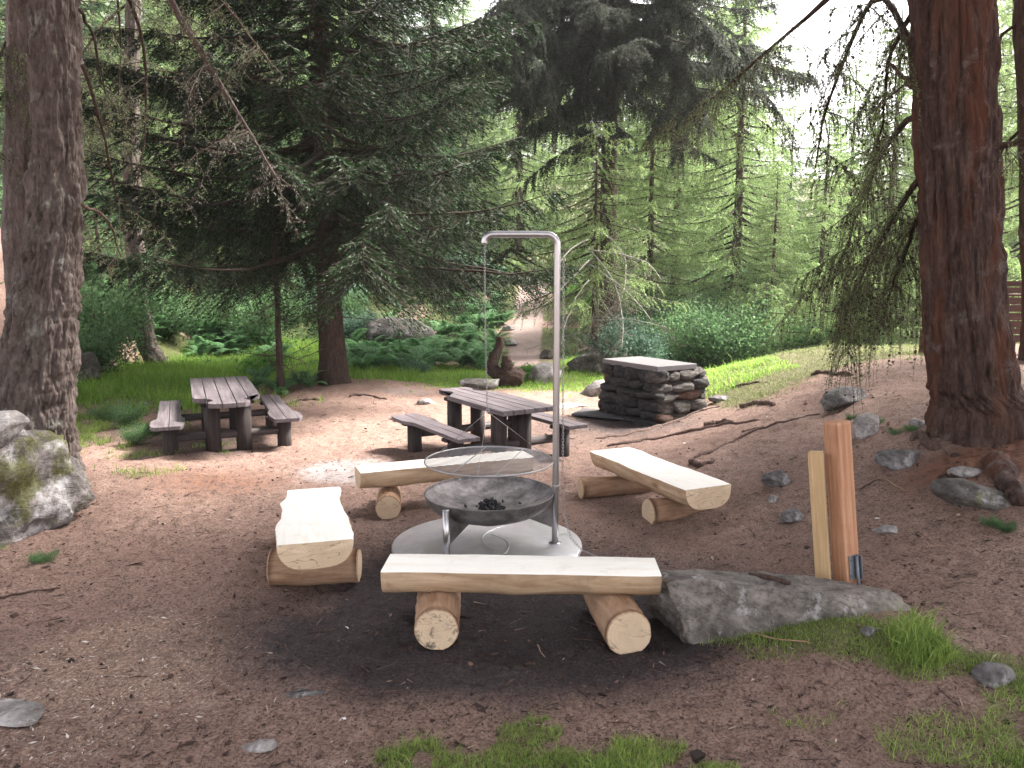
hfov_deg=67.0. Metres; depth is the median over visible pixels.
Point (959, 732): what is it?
grass
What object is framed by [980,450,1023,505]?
tree root
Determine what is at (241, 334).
fern
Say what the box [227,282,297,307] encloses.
shrub
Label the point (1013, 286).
fence
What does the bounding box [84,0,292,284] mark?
larch tree
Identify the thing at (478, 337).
fern
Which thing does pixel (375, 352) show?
fern
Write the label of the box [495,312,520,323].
fern
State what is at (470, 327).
fern
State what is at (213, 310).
shrub
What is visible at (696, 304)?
spruce tree
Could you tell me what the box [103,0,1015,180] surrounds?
sky
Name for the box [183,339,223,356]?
fern
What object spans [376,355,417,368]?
fern
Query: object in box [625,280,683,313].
shrub
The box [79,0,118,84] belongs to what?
larch tree
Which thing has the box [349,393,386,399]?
tree root
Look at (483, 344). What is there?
fern
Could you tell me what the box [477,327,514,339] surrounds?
fern
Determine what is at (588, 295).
shrub
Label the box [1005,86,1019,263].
spruce tree
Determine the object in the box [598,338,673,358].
shrub
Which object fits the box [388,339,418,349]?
fern
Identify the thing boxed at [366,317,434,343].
boulder
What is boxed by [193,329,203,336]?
fern
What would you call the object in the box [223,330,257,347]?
fern
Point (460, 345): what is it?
fern
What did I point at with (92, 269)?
fern
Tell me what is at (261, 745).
rock
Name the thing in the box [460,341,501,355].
fern
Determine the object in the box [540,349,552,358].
rock
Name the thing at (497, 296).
fern
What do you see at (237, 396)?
picnic table
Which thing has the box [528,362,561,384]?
boulder
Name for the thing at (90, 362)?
rock
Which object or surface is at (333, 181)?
spruce tree
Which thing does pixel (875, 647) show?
grass
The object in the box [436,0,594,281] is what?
larch tree
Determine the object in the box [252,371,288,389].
fern
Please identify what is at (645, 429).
tree root
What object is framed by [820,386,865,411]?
rock
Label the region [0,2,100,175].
larch tree
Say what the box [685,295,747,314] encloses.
shrub
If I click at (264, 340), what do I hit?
fern
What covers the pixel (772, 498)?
rock
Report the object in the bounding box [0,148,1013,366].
ground cover
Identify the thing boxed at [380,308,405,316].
fern
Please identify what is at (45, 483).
boulder
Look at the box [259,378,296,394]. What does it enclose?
fern
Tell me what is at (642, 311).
shrub
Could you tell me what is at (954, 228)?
larch tree
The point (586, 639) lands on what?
stick
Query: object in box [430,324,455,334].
fern
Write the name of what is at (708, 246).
shrub
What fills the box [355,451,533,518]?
log bench
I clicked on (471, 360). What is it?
fern
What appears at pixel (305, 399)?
tree root
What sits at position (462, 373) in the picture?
grass
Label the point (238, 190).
spruce tree
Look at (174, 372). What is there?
grass
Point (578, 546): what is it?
anchor chain
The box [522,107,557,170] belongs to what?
larch tree
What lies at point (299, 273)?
shrub
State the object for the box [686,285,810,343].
shrub
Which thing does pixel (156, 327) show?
fern
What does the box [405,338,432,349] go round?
fern
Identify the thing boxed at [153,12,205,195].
larch tree
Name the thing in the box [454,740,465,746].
stick
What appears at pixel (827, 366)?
grass
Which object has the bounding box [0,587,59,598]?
stick
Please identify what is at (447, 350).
fern
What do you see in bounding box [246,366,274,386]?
fern
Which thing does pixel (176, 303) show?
shrub
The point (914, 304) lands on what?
shrub
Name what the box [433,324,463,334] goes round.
fern
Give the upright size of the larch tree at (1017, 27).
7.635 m
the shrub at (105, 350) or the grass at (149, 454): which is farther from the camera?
the shrub at (105, 350)
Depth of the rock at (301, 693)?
4.44 m
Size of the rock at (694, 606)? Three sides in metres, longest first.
1.833 x 0.961 x 0.786 m
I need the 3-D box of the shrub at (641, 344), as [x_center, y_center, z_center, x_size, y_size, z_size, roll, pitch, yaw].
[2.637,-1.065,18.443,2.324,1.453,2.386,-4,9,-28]
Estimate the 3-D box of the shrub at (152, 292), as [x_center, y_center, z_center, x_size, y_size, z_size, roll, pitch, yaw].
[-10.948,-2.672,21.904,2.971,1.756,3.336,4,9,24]
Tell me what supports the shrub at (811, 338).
on the ground at (220, 494)
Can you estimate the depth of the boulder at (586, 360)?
18.21 m
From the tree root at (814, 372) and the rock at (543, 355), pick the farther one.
the rock at (543, 355)
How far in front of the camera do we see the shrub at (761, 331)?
20.59 m
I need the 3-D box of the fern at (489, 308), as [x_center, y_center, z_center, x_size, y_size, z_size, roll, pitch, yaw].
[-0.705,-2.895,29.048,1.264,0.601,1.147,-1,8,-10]
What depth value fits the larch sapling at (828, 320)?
19.44 m
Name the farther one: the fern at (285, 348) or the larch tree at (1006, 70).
the larch tree at (1006, 70)
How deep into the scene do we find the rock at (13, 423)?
6.83 m
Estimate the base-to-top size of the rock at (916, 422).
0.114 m
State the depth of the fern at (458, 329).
25.44 m
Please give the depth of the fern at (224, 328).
24.03 m
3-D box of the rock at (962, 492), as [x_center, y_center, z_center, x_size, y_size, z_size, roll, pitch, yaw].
[3.701,0.903,6.182,0.684,0.241,0.290,12,12,20]
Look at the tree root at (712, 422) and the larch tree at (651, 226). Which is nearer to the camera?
the tree root at (712, 422)
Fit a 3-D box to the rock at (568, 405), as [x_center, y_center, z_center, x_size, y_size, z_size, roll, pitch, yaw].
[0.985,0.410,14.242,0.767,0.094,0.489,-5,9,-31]
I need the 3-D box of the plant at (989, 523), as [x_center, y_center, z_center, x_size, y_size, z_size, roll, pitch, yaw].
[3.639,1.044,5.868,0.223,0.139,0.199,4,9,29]
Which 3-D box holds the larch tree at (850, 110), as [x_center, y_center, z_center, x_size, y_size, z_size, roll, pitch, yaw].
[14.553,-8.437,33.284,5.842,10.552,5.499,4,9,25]
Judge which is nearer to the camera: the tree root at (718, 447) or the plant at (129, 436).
the tree root at (718, 447)
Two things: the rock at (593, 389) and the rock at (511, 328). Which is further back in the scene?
the rock at (511, 328)
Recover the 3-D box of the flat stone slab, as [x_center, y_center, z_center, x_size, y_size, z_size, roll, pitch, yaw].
[1.601,0.516,13.312,1.000,0.031,0.620,4,9,24]
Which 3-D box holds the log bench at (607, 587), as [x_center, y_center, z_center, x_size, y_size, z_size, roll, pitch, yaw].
[0.059,1.445,5.214,1.834,0.471,0.740,0,8,2]
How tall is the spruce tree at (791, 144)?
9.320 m
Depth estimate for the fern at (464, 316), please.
26.81 m
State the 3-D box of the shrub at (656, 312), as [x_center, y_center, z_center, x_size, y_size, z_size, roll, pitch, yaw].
[4.870,-1.899,23.773,3.704,2.648,3.955,5,9,32]
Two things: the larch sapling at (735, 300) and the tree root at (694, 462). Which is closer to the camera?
the tree root at (694, 462)
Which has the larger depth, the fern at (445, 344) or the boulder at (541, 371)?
the fern at (445, 344)
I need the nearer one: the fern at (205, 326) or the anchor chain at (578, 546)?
the anchor chain at (578, 546)
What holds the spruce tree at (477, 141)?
on the ground at (220, 494)
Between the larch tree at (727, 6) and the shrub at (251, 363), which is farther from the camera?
the larch tree at (727, 6)
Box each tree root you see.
[286,398,318,404]
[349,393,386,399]
[595,406,719,438]
[606,419,758,446]
[688,457,714,467]
[693,425,764,457]
[703,418,733,425]
[728,381,766,388]
[739,399,775,408]
[741,413,819,431]
[811,369,852,375]
[909,430,941,450]
[939,473,956,478]
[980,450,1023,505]
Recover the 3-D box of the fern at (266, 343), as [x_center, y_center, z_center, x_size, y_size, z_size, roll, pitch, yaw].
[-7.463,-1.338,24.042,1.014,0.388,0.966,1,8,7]
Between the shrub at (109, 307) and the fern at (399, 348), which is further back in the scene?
the fern at (399, 348)
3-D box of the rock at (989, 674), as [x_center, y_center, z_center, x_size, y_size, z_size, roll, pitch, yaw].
[2.622,1.589,4.211,0.231,0.152,0.145,-2,8,-11]
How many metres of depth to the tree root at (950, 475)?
6.59 m
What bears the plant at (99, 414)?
on the ground at (220, 494)
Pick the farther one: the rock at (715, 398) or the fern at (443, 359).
the fern at (443, 359)
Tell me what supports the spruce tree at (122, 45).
on the ground at (220, 494)
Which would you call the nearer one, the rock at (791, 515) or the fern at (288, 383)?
the rock at (791, 515)
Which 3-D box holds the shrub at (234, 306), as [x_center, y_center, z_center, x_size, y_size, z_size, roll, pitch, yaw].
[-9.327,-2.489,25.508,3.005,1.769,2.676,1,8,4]
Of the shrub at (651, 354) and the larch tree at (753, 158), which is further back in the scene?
the larch tree at (753, 158)
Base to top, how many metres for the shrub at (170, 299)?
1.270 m
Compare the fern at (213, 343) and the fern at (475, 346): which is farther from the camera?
the fern at (213, 343)
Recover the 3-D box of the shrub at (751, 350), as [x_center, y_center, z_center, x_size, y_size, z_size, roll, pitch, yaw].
[6.334,-0.899,20.463,4.079,2.073,3.632,-1,8,-9]
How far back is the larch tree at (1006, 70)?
39.65 m
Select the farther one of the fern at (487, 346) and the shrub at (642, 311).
the shrub at (642, 311)
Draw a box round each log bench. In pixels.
[266,487,361,585]
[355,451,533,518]
[381,554,661,654]
[577,447,730,523]
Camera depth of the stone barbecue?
12.60 m
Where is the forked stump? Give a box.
[485,336,525,387]
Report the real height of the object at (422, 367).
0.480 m
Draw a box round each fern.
[83,261,114,280]
[153,315,172,334]
[154,324,165,333]
[158,324,180,336]
[183,333,223,346]
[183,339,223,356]
[186,317,205,331]
[188,319,226,333]
[191,322,225,333]
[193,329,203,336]
[202,332,222,342]
[207,325,245,335]
[208,341,244,354]
[209,330,242,343]
[211,338,253,355]
[211,340,242,354]
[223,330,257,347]
[223,331,260,345]
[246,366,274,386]
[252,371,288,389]
[253,328,285,344]
[253,334,283,344]
[254,344,297,355]
[255,343,288,353]
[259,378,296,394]
[286,370,310,383]
[289,370,328,386]
[345,328,368,342]
[346,339,378,352]
[346,346,375,362]
[347,356,383,370]
[348,344,397,361]
[350,351,370,356]
[358,335,384,346]
[360,346,395,366]
[365,341,400,347]
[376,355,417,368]
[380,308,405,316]
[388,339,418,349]
[388,345,407,357]
[388,347,411,360]
[390,350,444,365]
[395,343,413,359]
[397,345,453,362]
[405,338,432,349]
[419,339,444,354]
[421,335,446,345]
[428,320,460,327]
[428,335,469,350]
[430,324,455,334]
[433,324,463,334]
[434,333,477,347]
[435,342,453,354]
[435,351,455,363]
[439,347,486,366]
[443,323,466,335]
[447,299,467,308]
[450,323,486,340]
[452,312,481,323]
[453,348,500,367]
[454,340,476,354]
[457,350,498,369]
[458,332,481,341]
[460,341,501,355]
[462,342,501,359]
[465,297,492,313]
[469,314,505,327]
[470,340,487,343]
[471,344,502,357]
[474,342,507,351]
[476,309,512,321]
[476,333,513,349]
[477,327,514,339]
[481,300,506,311]
[487,289,508,301]
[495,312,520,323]
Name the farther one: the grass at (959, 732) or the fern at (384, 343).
the fern at (384, 343)
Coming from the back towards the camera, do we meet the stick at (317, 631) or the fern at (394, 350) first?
the fern at (394, 350)
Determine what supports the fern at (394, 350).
on the ground at (220, 494)
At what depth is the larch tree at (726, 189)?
38.33 m
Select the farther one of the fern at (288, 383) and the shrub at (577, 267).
the shrub at (577, 267)
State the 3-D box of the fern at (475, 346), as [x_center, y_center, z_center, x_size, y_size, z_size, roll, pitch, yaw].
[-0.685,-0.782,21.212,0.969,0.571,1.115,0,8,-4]
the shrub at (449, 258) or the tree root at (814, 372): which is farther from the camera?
the shrub at (449, 258)
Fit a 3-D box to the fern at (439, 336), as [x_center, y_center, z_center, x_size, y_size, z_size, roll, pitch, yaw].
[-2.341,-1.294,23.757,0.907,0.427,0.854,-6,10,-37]
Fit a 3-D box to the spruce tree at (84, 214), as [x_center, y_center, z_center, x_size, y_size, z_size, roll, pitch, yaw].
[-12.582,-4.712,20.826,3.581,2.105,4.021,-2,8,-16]
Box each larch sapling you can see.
[707,292,751,362]
[715,282,809,365]
[741,272,869,358]
[779,255,921,352]
[1002,240,1021,334]
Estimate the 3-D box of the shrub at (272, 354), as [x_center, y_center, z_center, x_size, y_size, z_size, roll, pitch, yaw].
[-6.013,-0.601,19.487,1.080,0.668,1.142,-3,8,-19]
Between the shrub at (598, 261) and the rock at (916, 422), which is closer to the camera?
the rock at (916, 422)
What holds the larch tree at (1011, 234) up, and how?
on the ground at (220, 494)
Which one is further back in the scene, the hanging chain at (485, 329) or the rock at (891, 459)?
the rock at (891, 459)
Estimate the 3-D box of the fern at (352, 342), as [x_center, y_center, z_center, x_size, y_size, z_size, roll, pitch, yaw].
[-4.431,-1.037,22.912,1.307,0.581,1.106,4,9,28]
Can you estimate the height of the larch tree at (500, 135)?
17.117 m
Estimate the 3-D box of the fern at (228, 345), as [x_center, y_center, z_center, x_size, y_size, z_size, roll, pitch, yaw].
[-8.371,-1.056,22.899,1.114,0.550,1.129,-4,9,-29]
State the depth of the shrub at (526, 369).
17.77 m
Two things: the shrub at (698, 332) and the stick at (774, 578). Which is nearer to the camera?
the stick at (774, 578)
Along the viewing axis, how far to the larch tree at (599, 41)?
19.53 m
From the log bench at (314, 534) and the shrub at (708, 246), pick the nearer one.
the log bench at (314, 534)
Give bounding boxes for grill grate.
[424,409,553,477]
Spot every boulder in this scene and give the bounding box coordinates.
[0,429,95,547]
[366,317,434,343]
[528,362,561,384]
[567,343,641,373]
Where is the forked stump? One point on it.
(507, 373)
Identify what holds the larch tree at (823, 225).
on the ground at (220, 494)
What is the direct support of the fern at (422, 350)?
on the ground at (220, 494)
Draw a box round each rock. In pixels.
[0,410,29,447]
[0,698,44,726]
[77,352,100,383]
[241,739,277,752]
[284,688,325,697]
[417,399,433,404]
[459,378,499,389]
[502,325,514,330]
[504,339,517,345]
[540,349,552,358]
[550,403,586,408]
[579,379,604,396]
[649,569,909,644]
[708,395,727,401]
[760,470,791,486]
[768,495,777,502]
[780,508,803,523]
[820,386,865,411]
[853,413,878,438]
[860,626,876,636]
[872,524,897,533]
[875,449,920,469]
[908,418,924,426]
[929,478,1011,510]
[947,466,982,477]
[971,662,1015,687]
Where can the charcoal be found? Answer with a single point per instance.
(490, 504)
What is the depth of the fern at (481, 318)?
26.76 m
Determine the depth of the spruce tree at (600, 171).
58.39 m
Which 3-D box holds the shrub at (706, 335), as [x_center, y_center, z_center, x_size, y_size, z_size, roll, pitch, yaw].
[5.433,-1.333,20.500,3.719,2.660,4.177,1,8,8]
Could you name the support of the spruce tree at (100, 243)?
on the ground at (220, 494)
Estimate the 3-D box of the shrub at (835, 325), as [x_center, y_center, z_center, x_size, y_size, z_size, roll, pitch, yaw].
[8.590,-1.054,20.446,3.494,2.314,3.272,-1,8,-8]
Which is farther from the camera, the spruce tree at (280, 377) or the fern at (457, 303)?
the fern at (457, 303)
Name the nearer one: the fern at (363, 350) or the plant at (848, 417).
the plant at (848, 417)
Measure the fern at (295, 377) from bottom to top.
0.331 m
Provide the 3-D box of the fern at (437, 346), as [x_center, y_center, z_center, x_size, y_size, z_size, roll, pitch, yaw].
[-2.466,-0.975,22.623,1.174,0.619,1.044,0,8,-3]
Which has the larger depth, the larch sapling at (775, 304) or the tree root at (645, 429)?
the larch sapling at (775, 304)
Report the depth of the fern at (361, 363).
19.37 m
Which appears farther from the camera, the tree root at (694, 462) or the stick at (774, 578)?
the tree root at (694, 462)
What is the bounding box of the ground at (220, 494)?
[0,76,1023,767]
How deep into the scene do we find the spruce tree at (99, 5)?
24.00 m
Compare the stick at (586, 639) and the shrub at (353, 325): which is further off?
the shrub at (353, 325)
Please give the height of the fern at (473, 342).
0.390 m
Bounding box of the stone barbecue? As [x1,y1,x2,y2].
[598,356,708,425]
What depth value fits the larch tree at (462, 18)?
42.12 m
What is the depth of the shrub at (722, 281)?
28.85 m
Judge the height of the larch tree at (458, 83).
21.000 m
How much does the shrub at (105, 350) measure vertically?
1.834 m
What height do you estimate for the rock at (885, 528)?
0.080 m
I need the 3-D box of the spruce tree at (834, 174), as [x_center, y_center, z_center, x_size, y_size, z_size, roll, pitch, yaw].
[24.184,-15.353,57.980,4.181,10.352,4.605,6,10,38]
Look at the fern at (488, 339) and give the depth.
23.50 m
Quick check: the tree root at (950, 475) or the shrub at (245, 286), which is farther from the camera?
the shrub at (245, 286)
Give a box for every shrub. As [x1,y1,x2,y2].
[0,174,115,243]
[0,253,184,366]
[78,299,172,374]
[81,271,159,317]
[83,221,178,284]
[85,263,181,308]
[150,282,189,314]
[150,294,228,340]
[152,288,192,313]
[186,289,256,318]
[194,301,256,334]
[203,285,301,345]
[206,274,273,296]
[225,351,290,377]
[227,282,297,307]
[254,347,295,365]
[263,284,312,320]
[264,291,311,328]
[272,248,340,288]
[293,273,371,318]
[308,277,379,319]
[343,306,389,338]
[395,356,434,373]
[444,252,513,290]
[515,362,534,379]
[522,214,561,252]
[561,281,622,313]
[565,239,643,276]
[565,307,668,361]
[567,261,588,279]
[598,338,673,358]
[617,279,726,358]
[619,294,687,335]
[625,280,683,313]
[636,309,754,367]
[641,305,688,358]
[647,292,764,368]
[655,283,791,369]
[670,230,744,265]
[676,312,816,368]
[680,229,728,263]
[683,261,728,308]
[685,264,762,299]
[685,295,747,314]
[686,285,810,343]
[711,273,767,311]
[714,305,803,355]
[722,247,810,308]
[748,311,875,353]
[756,240,814,262]
[764,310,884,352]
[777,307,912,346]
[784,215,865,262]
[889,284,921,320]
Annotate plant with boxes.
[26,547,61,564]
[83,402,128,422]
[106,396,155,427]
[111,419,159,445]
[131,417,161,435]
[845,413,857,418]
[886,427,903,435]
[902,424,921,431]
[978,512,1008,529]
[993,519,1018,532]
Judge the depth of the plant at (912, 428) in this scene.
7.79 m
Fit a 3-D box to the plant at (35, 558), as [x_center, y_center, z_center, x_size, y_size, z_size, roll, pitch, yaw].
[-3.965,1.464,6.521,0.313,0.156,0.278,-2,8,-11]
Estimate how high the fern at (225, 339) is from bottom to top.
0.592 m
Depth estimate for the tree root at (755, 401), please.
11.57 m
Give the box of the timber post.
[823,418,862,584]
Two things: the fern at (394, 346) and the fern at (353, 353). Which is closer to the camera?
the fern at (353, 353)
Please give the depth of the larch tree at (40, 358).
8.16 m
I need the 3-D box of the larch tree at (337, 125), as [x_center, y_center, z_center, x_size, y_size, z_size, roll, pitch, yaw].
[-7.763,-12.207,35.247,7.660,14.895,7.675,2,8,18]
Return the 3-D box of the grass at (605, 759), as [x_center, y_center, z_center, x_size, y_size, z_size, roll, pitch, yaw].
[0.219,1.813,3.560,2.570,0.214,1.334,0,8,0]
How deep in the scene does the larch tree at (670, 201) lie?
31.66 m
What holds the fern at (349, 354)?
on the ground at (220, 494)
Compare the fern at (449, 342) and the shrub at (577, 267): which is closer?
the fern at (449, 342)
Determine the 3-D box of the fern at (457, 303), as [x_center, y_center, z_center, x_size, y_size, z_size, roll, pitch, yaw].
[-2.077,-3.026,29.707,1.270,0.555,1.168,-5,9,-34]
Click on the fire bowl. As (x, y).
(529, 526)
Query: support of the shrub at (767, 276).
on the ground at (220, 494)
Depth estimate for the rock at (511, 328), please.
26.32 m
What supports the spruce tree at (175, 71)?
on the ground at (220, 494)
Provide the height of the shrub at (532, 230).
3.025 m
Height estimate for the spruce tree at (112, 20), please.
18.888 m
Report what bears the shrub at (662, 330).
on the ground at (220, 494)
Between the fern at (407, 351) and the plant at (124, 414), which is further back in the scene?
the fern at (407, 351)
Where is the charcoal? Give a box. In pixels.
[464,497,521,509]
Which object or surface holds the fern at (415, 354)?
on the ground at (220, 494)
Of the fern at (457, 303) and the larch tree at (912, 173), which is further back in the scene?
the larch tree at (912, 173)
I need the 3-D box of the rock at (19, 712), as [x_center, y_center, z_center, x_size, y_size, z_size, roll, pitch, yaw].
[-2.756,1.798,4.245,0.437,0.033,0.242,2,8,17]
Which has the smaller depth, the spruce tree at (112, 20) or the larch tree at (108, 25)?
the larch tree at (108, 25)
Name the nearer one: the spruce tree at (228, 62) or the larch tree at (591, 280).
the larch tree at (591, 280)
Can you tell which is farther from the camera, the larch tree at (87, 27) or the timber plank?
the larch tree at (87, 27)
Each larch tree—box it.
[0,0,32,296]
[0,0,184,216]
[0,0,311,470]
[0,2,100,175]
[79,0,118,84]
[80,0,259,364]
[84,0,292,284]
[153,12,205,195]
[217,3,301,190]
[272,0,360,237]
[277,4,415,220]
[282,2,403,251]
[379,0,510,206]
[412,0,823,339]
[420,0,534,259]
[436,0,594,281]
[457,6,537,197]
[470,60,583,245]
[505,3,599,210]
[506,122,690,374]
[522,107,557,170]
[541,0,705,258]
[545,89,593,175]
[565,78,727,332]
[577,2,770,294]
[630,0,839,311]
[632,0,798,250]
[634,0,1023,448]
[646,9,773,271]
[686,6,802,258]
[719,161,822,332]
[743,125,806,242]
[755,106,891,344]
[787,59,909,271]
[808,0,921,329]
[837,112,907,237]
[849,0,1018,292]
[877,140,1004,280]
[889,4,1021,343]
[895,95,1009,229]
[914,0,1018,262]
[998,0,1023,360]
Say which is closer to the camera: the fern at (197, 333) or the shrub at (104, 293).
the shrub at (104, 293)
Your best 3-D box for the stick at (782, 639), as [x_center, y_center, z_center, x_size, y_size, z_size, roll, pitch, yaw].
[1.557,1.553,4.711,0.053,0.137,0.532,-7,10,-40]
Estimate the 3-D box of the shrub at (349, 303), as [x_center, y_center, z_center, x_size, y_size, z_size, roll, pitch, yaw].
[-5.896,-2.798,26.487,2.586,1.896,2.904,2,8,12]
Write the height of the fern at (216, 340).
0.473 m
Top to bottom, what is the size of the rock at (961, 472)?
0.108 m
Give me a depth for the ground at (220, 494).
5.45 m
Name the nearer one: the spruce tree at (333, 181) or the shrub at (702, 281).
the spruce tree at (333, 181)
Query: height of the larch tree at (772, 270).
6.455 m
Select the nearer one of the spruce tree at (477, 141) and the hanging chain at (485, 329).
the hanging chain at (485, 329)
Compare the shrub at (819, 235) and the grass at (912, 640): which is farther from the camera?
the shrub at (819, 235)
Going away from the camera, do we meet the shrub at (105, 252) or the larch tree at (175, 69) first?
the shrub at (105, 252)
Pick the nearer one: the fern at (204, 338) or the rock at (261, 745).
the rock at (261, 745)
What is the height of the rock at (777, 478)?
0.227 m
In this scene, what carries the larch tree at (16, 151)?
on the ground at (220, 494)
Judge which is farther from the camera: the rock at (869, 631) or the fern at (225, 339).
the fern at (225, 339)
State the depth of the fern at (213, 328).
23.95 m
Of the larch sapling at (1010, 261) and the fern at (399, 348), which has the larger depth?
the fern at (399, 348)
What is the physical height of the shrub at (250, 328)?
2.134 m
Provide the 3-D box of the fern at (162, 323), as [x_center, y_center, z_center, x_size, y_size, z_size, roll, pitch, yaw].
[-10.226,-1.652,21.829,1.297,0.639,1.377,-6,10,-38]
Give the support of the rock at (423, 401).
on the ground at (220, 494)
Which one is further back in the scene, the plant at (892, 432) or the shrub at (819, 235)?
the shrub at (819, 235)
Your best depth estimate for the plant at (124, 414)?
12.18 m
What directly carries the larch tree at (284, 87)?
on the ground at (220, 494)
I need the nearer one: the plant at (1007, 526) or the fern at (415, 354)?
the plant at (1007, 526)
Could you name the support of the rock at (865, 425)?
on the ground at (220, 494)
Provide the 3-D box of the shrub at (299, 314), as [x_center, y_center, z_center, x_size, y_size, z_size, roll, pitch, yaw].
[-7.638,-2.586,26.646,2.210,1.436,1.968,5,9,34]
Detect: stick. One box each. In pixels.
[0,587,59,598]
[307,630,329,632]
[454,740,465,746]
[525,662,535,665]
[570,637,604,640]
[748,572,790,584]
[751,633,810,643]
[860,478,879,489]
[882,475,904,490]
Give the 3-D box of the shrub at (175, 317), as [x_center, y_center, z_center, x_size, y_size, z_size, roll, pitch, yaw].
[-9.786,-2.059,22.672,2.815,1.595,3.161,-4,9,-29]
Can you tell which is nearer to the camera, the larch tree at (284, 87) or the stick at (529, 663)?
the stick at (529, 663)
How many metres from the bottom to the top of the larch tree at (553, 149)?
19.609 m
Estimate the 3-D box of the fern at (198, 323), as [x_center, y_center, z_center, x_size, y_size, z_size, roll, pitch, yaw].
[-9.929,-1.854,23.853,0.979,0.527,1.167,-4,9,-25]
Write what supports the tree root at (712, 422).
on the ground at (220, 494)
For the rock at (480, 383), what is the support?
on the ground at (220, 494)
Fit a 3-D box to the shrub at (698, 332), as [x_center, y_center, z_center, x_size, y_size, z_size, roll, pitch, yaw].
[4.794,-1.303,20.103,3.147,2.529,2.947,4,9,25]
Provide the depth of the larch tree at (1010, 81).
28.10 m
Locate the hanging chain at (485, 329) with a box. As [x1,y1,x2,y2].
[484,244,487,409]
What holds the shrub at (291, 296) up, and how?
on the ground at (220, 494)
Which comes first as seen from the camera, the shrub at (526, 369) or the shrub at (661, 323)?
the shrub at (526, 369)
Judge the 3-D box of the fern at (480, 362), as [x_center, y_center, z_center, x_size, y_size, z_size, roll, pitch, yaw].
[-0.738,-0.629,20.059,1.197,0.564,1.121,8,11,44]
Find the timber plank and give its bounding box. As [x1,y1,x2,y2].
[808,450,830,578]
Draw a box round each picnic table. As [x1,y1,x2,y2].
[149,376,302,454]
[391,387,586,456]
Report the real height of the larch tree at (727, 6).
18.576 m
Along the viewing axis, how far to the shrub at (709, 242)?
39.19 m
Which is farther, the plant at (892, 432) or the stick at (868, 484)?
the plant at (892, 432)
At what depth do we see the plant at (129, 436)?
10.92 m
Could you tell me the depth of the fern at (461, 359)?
20.08 m
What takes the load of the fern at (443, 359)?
on the ground at (220, 494)
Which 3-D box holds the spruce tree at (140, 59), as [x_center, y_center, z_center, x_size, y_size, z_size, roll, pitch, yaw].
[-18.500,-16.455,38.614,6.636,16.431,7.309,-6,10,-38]
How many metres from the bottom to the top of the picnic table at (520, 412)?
1.002 m
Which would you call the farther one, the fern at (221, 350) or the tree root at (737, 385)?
the fern at (221, 350)
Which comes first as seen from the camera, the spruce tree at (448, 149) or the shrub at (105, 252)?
the shrub at (105, 252)
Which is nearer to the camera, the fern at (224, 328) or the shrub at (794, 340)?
the shrub at (794, 340)
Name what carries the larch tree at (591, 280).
on the ground at (220, 494)
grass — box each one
[1,440,236,549]
[75,332,443,412]
[75,401,200,467]
[367,705,773,767]
[400,348,801,409]
[698,609,1023,767]
[705,341,1018,421]
[779,668,1023,767]
[878,594,978,666]
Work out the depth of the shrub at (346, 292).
27.90 m
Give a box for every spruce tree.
[0,0,5,217]
[0,0,169,223]
[27,0,582,385]
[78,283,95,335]
[82,163,151,294]
[85,0,142,56]
[87,0,159,165]
[89,0,202,199]
[141,2,258,211]
[168,0,365,321]
[209,8,293,162]
[227,68,336,394]
[337,1,476,294]
[378,1,509,265]
[573,95,655,236]
[670,294,708,356]
[755,91,822,261]
[809,108,854,243]
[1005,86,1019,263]
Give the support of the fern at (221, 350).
on the ground at (220, 494)
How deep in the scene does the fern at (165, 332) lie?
22.31 m
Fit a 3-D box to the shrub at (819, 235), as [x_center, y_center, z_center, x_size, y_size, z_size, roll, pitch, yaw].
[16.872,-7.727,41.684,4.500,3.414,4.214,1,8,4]
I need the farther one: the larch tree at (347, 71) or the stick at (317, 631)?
the larch tree at (347, 71)
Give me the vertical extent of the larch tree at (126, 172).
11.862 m
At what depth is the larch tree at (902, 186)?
26.53 m
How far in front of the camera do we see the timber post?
5.32 m
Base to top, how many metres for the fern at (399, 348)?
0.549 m
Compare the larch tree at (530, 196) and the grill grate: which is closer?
the grill grate
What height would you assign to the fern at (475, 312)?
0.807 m
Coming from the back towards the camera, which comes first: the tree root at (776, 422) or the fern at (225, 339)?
the fern at (225, 339)
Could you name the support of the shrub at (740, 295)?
on the ground at (220, 494)
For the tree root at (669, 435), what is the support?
on the ground at (220, 494)
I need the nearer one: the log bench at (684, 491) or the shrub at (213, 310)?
the log bench at (684, 491)
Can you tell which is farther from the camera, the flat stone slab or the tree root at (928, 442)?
the flat stone slab
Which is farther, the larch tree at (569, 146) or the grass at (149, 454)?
the larch tree at (569, 146)
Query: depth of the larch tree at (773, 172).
57.10 m
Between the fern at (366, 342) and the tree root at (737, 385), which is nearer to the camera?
the tree root at (737, 385)
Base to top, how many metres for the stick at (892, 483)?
0.046 m
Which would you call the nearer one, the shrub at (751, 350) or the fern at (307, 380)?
the fern at (307, 380)
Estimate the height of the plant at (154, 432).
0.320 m
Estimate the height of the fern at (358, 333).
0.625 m
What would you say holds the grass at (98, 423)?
on the ground at (220, 494)
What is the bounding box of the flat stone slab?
[572,408,623,419]
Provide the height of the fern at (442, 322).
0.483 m
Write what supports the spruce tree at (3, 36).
on the ground at (220, 494)
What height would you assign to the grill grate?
0.468 m
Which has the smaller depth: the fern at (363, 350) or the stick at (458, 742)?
the stick at (458, 742)
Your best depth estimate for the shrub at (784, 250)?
37.49 m
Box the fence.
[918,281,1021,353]
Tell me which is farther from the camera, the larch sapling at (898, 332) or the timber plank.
the larch sapling at (898, 332)
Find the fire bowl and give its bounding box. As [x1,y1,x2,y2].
[391,231,581,555]

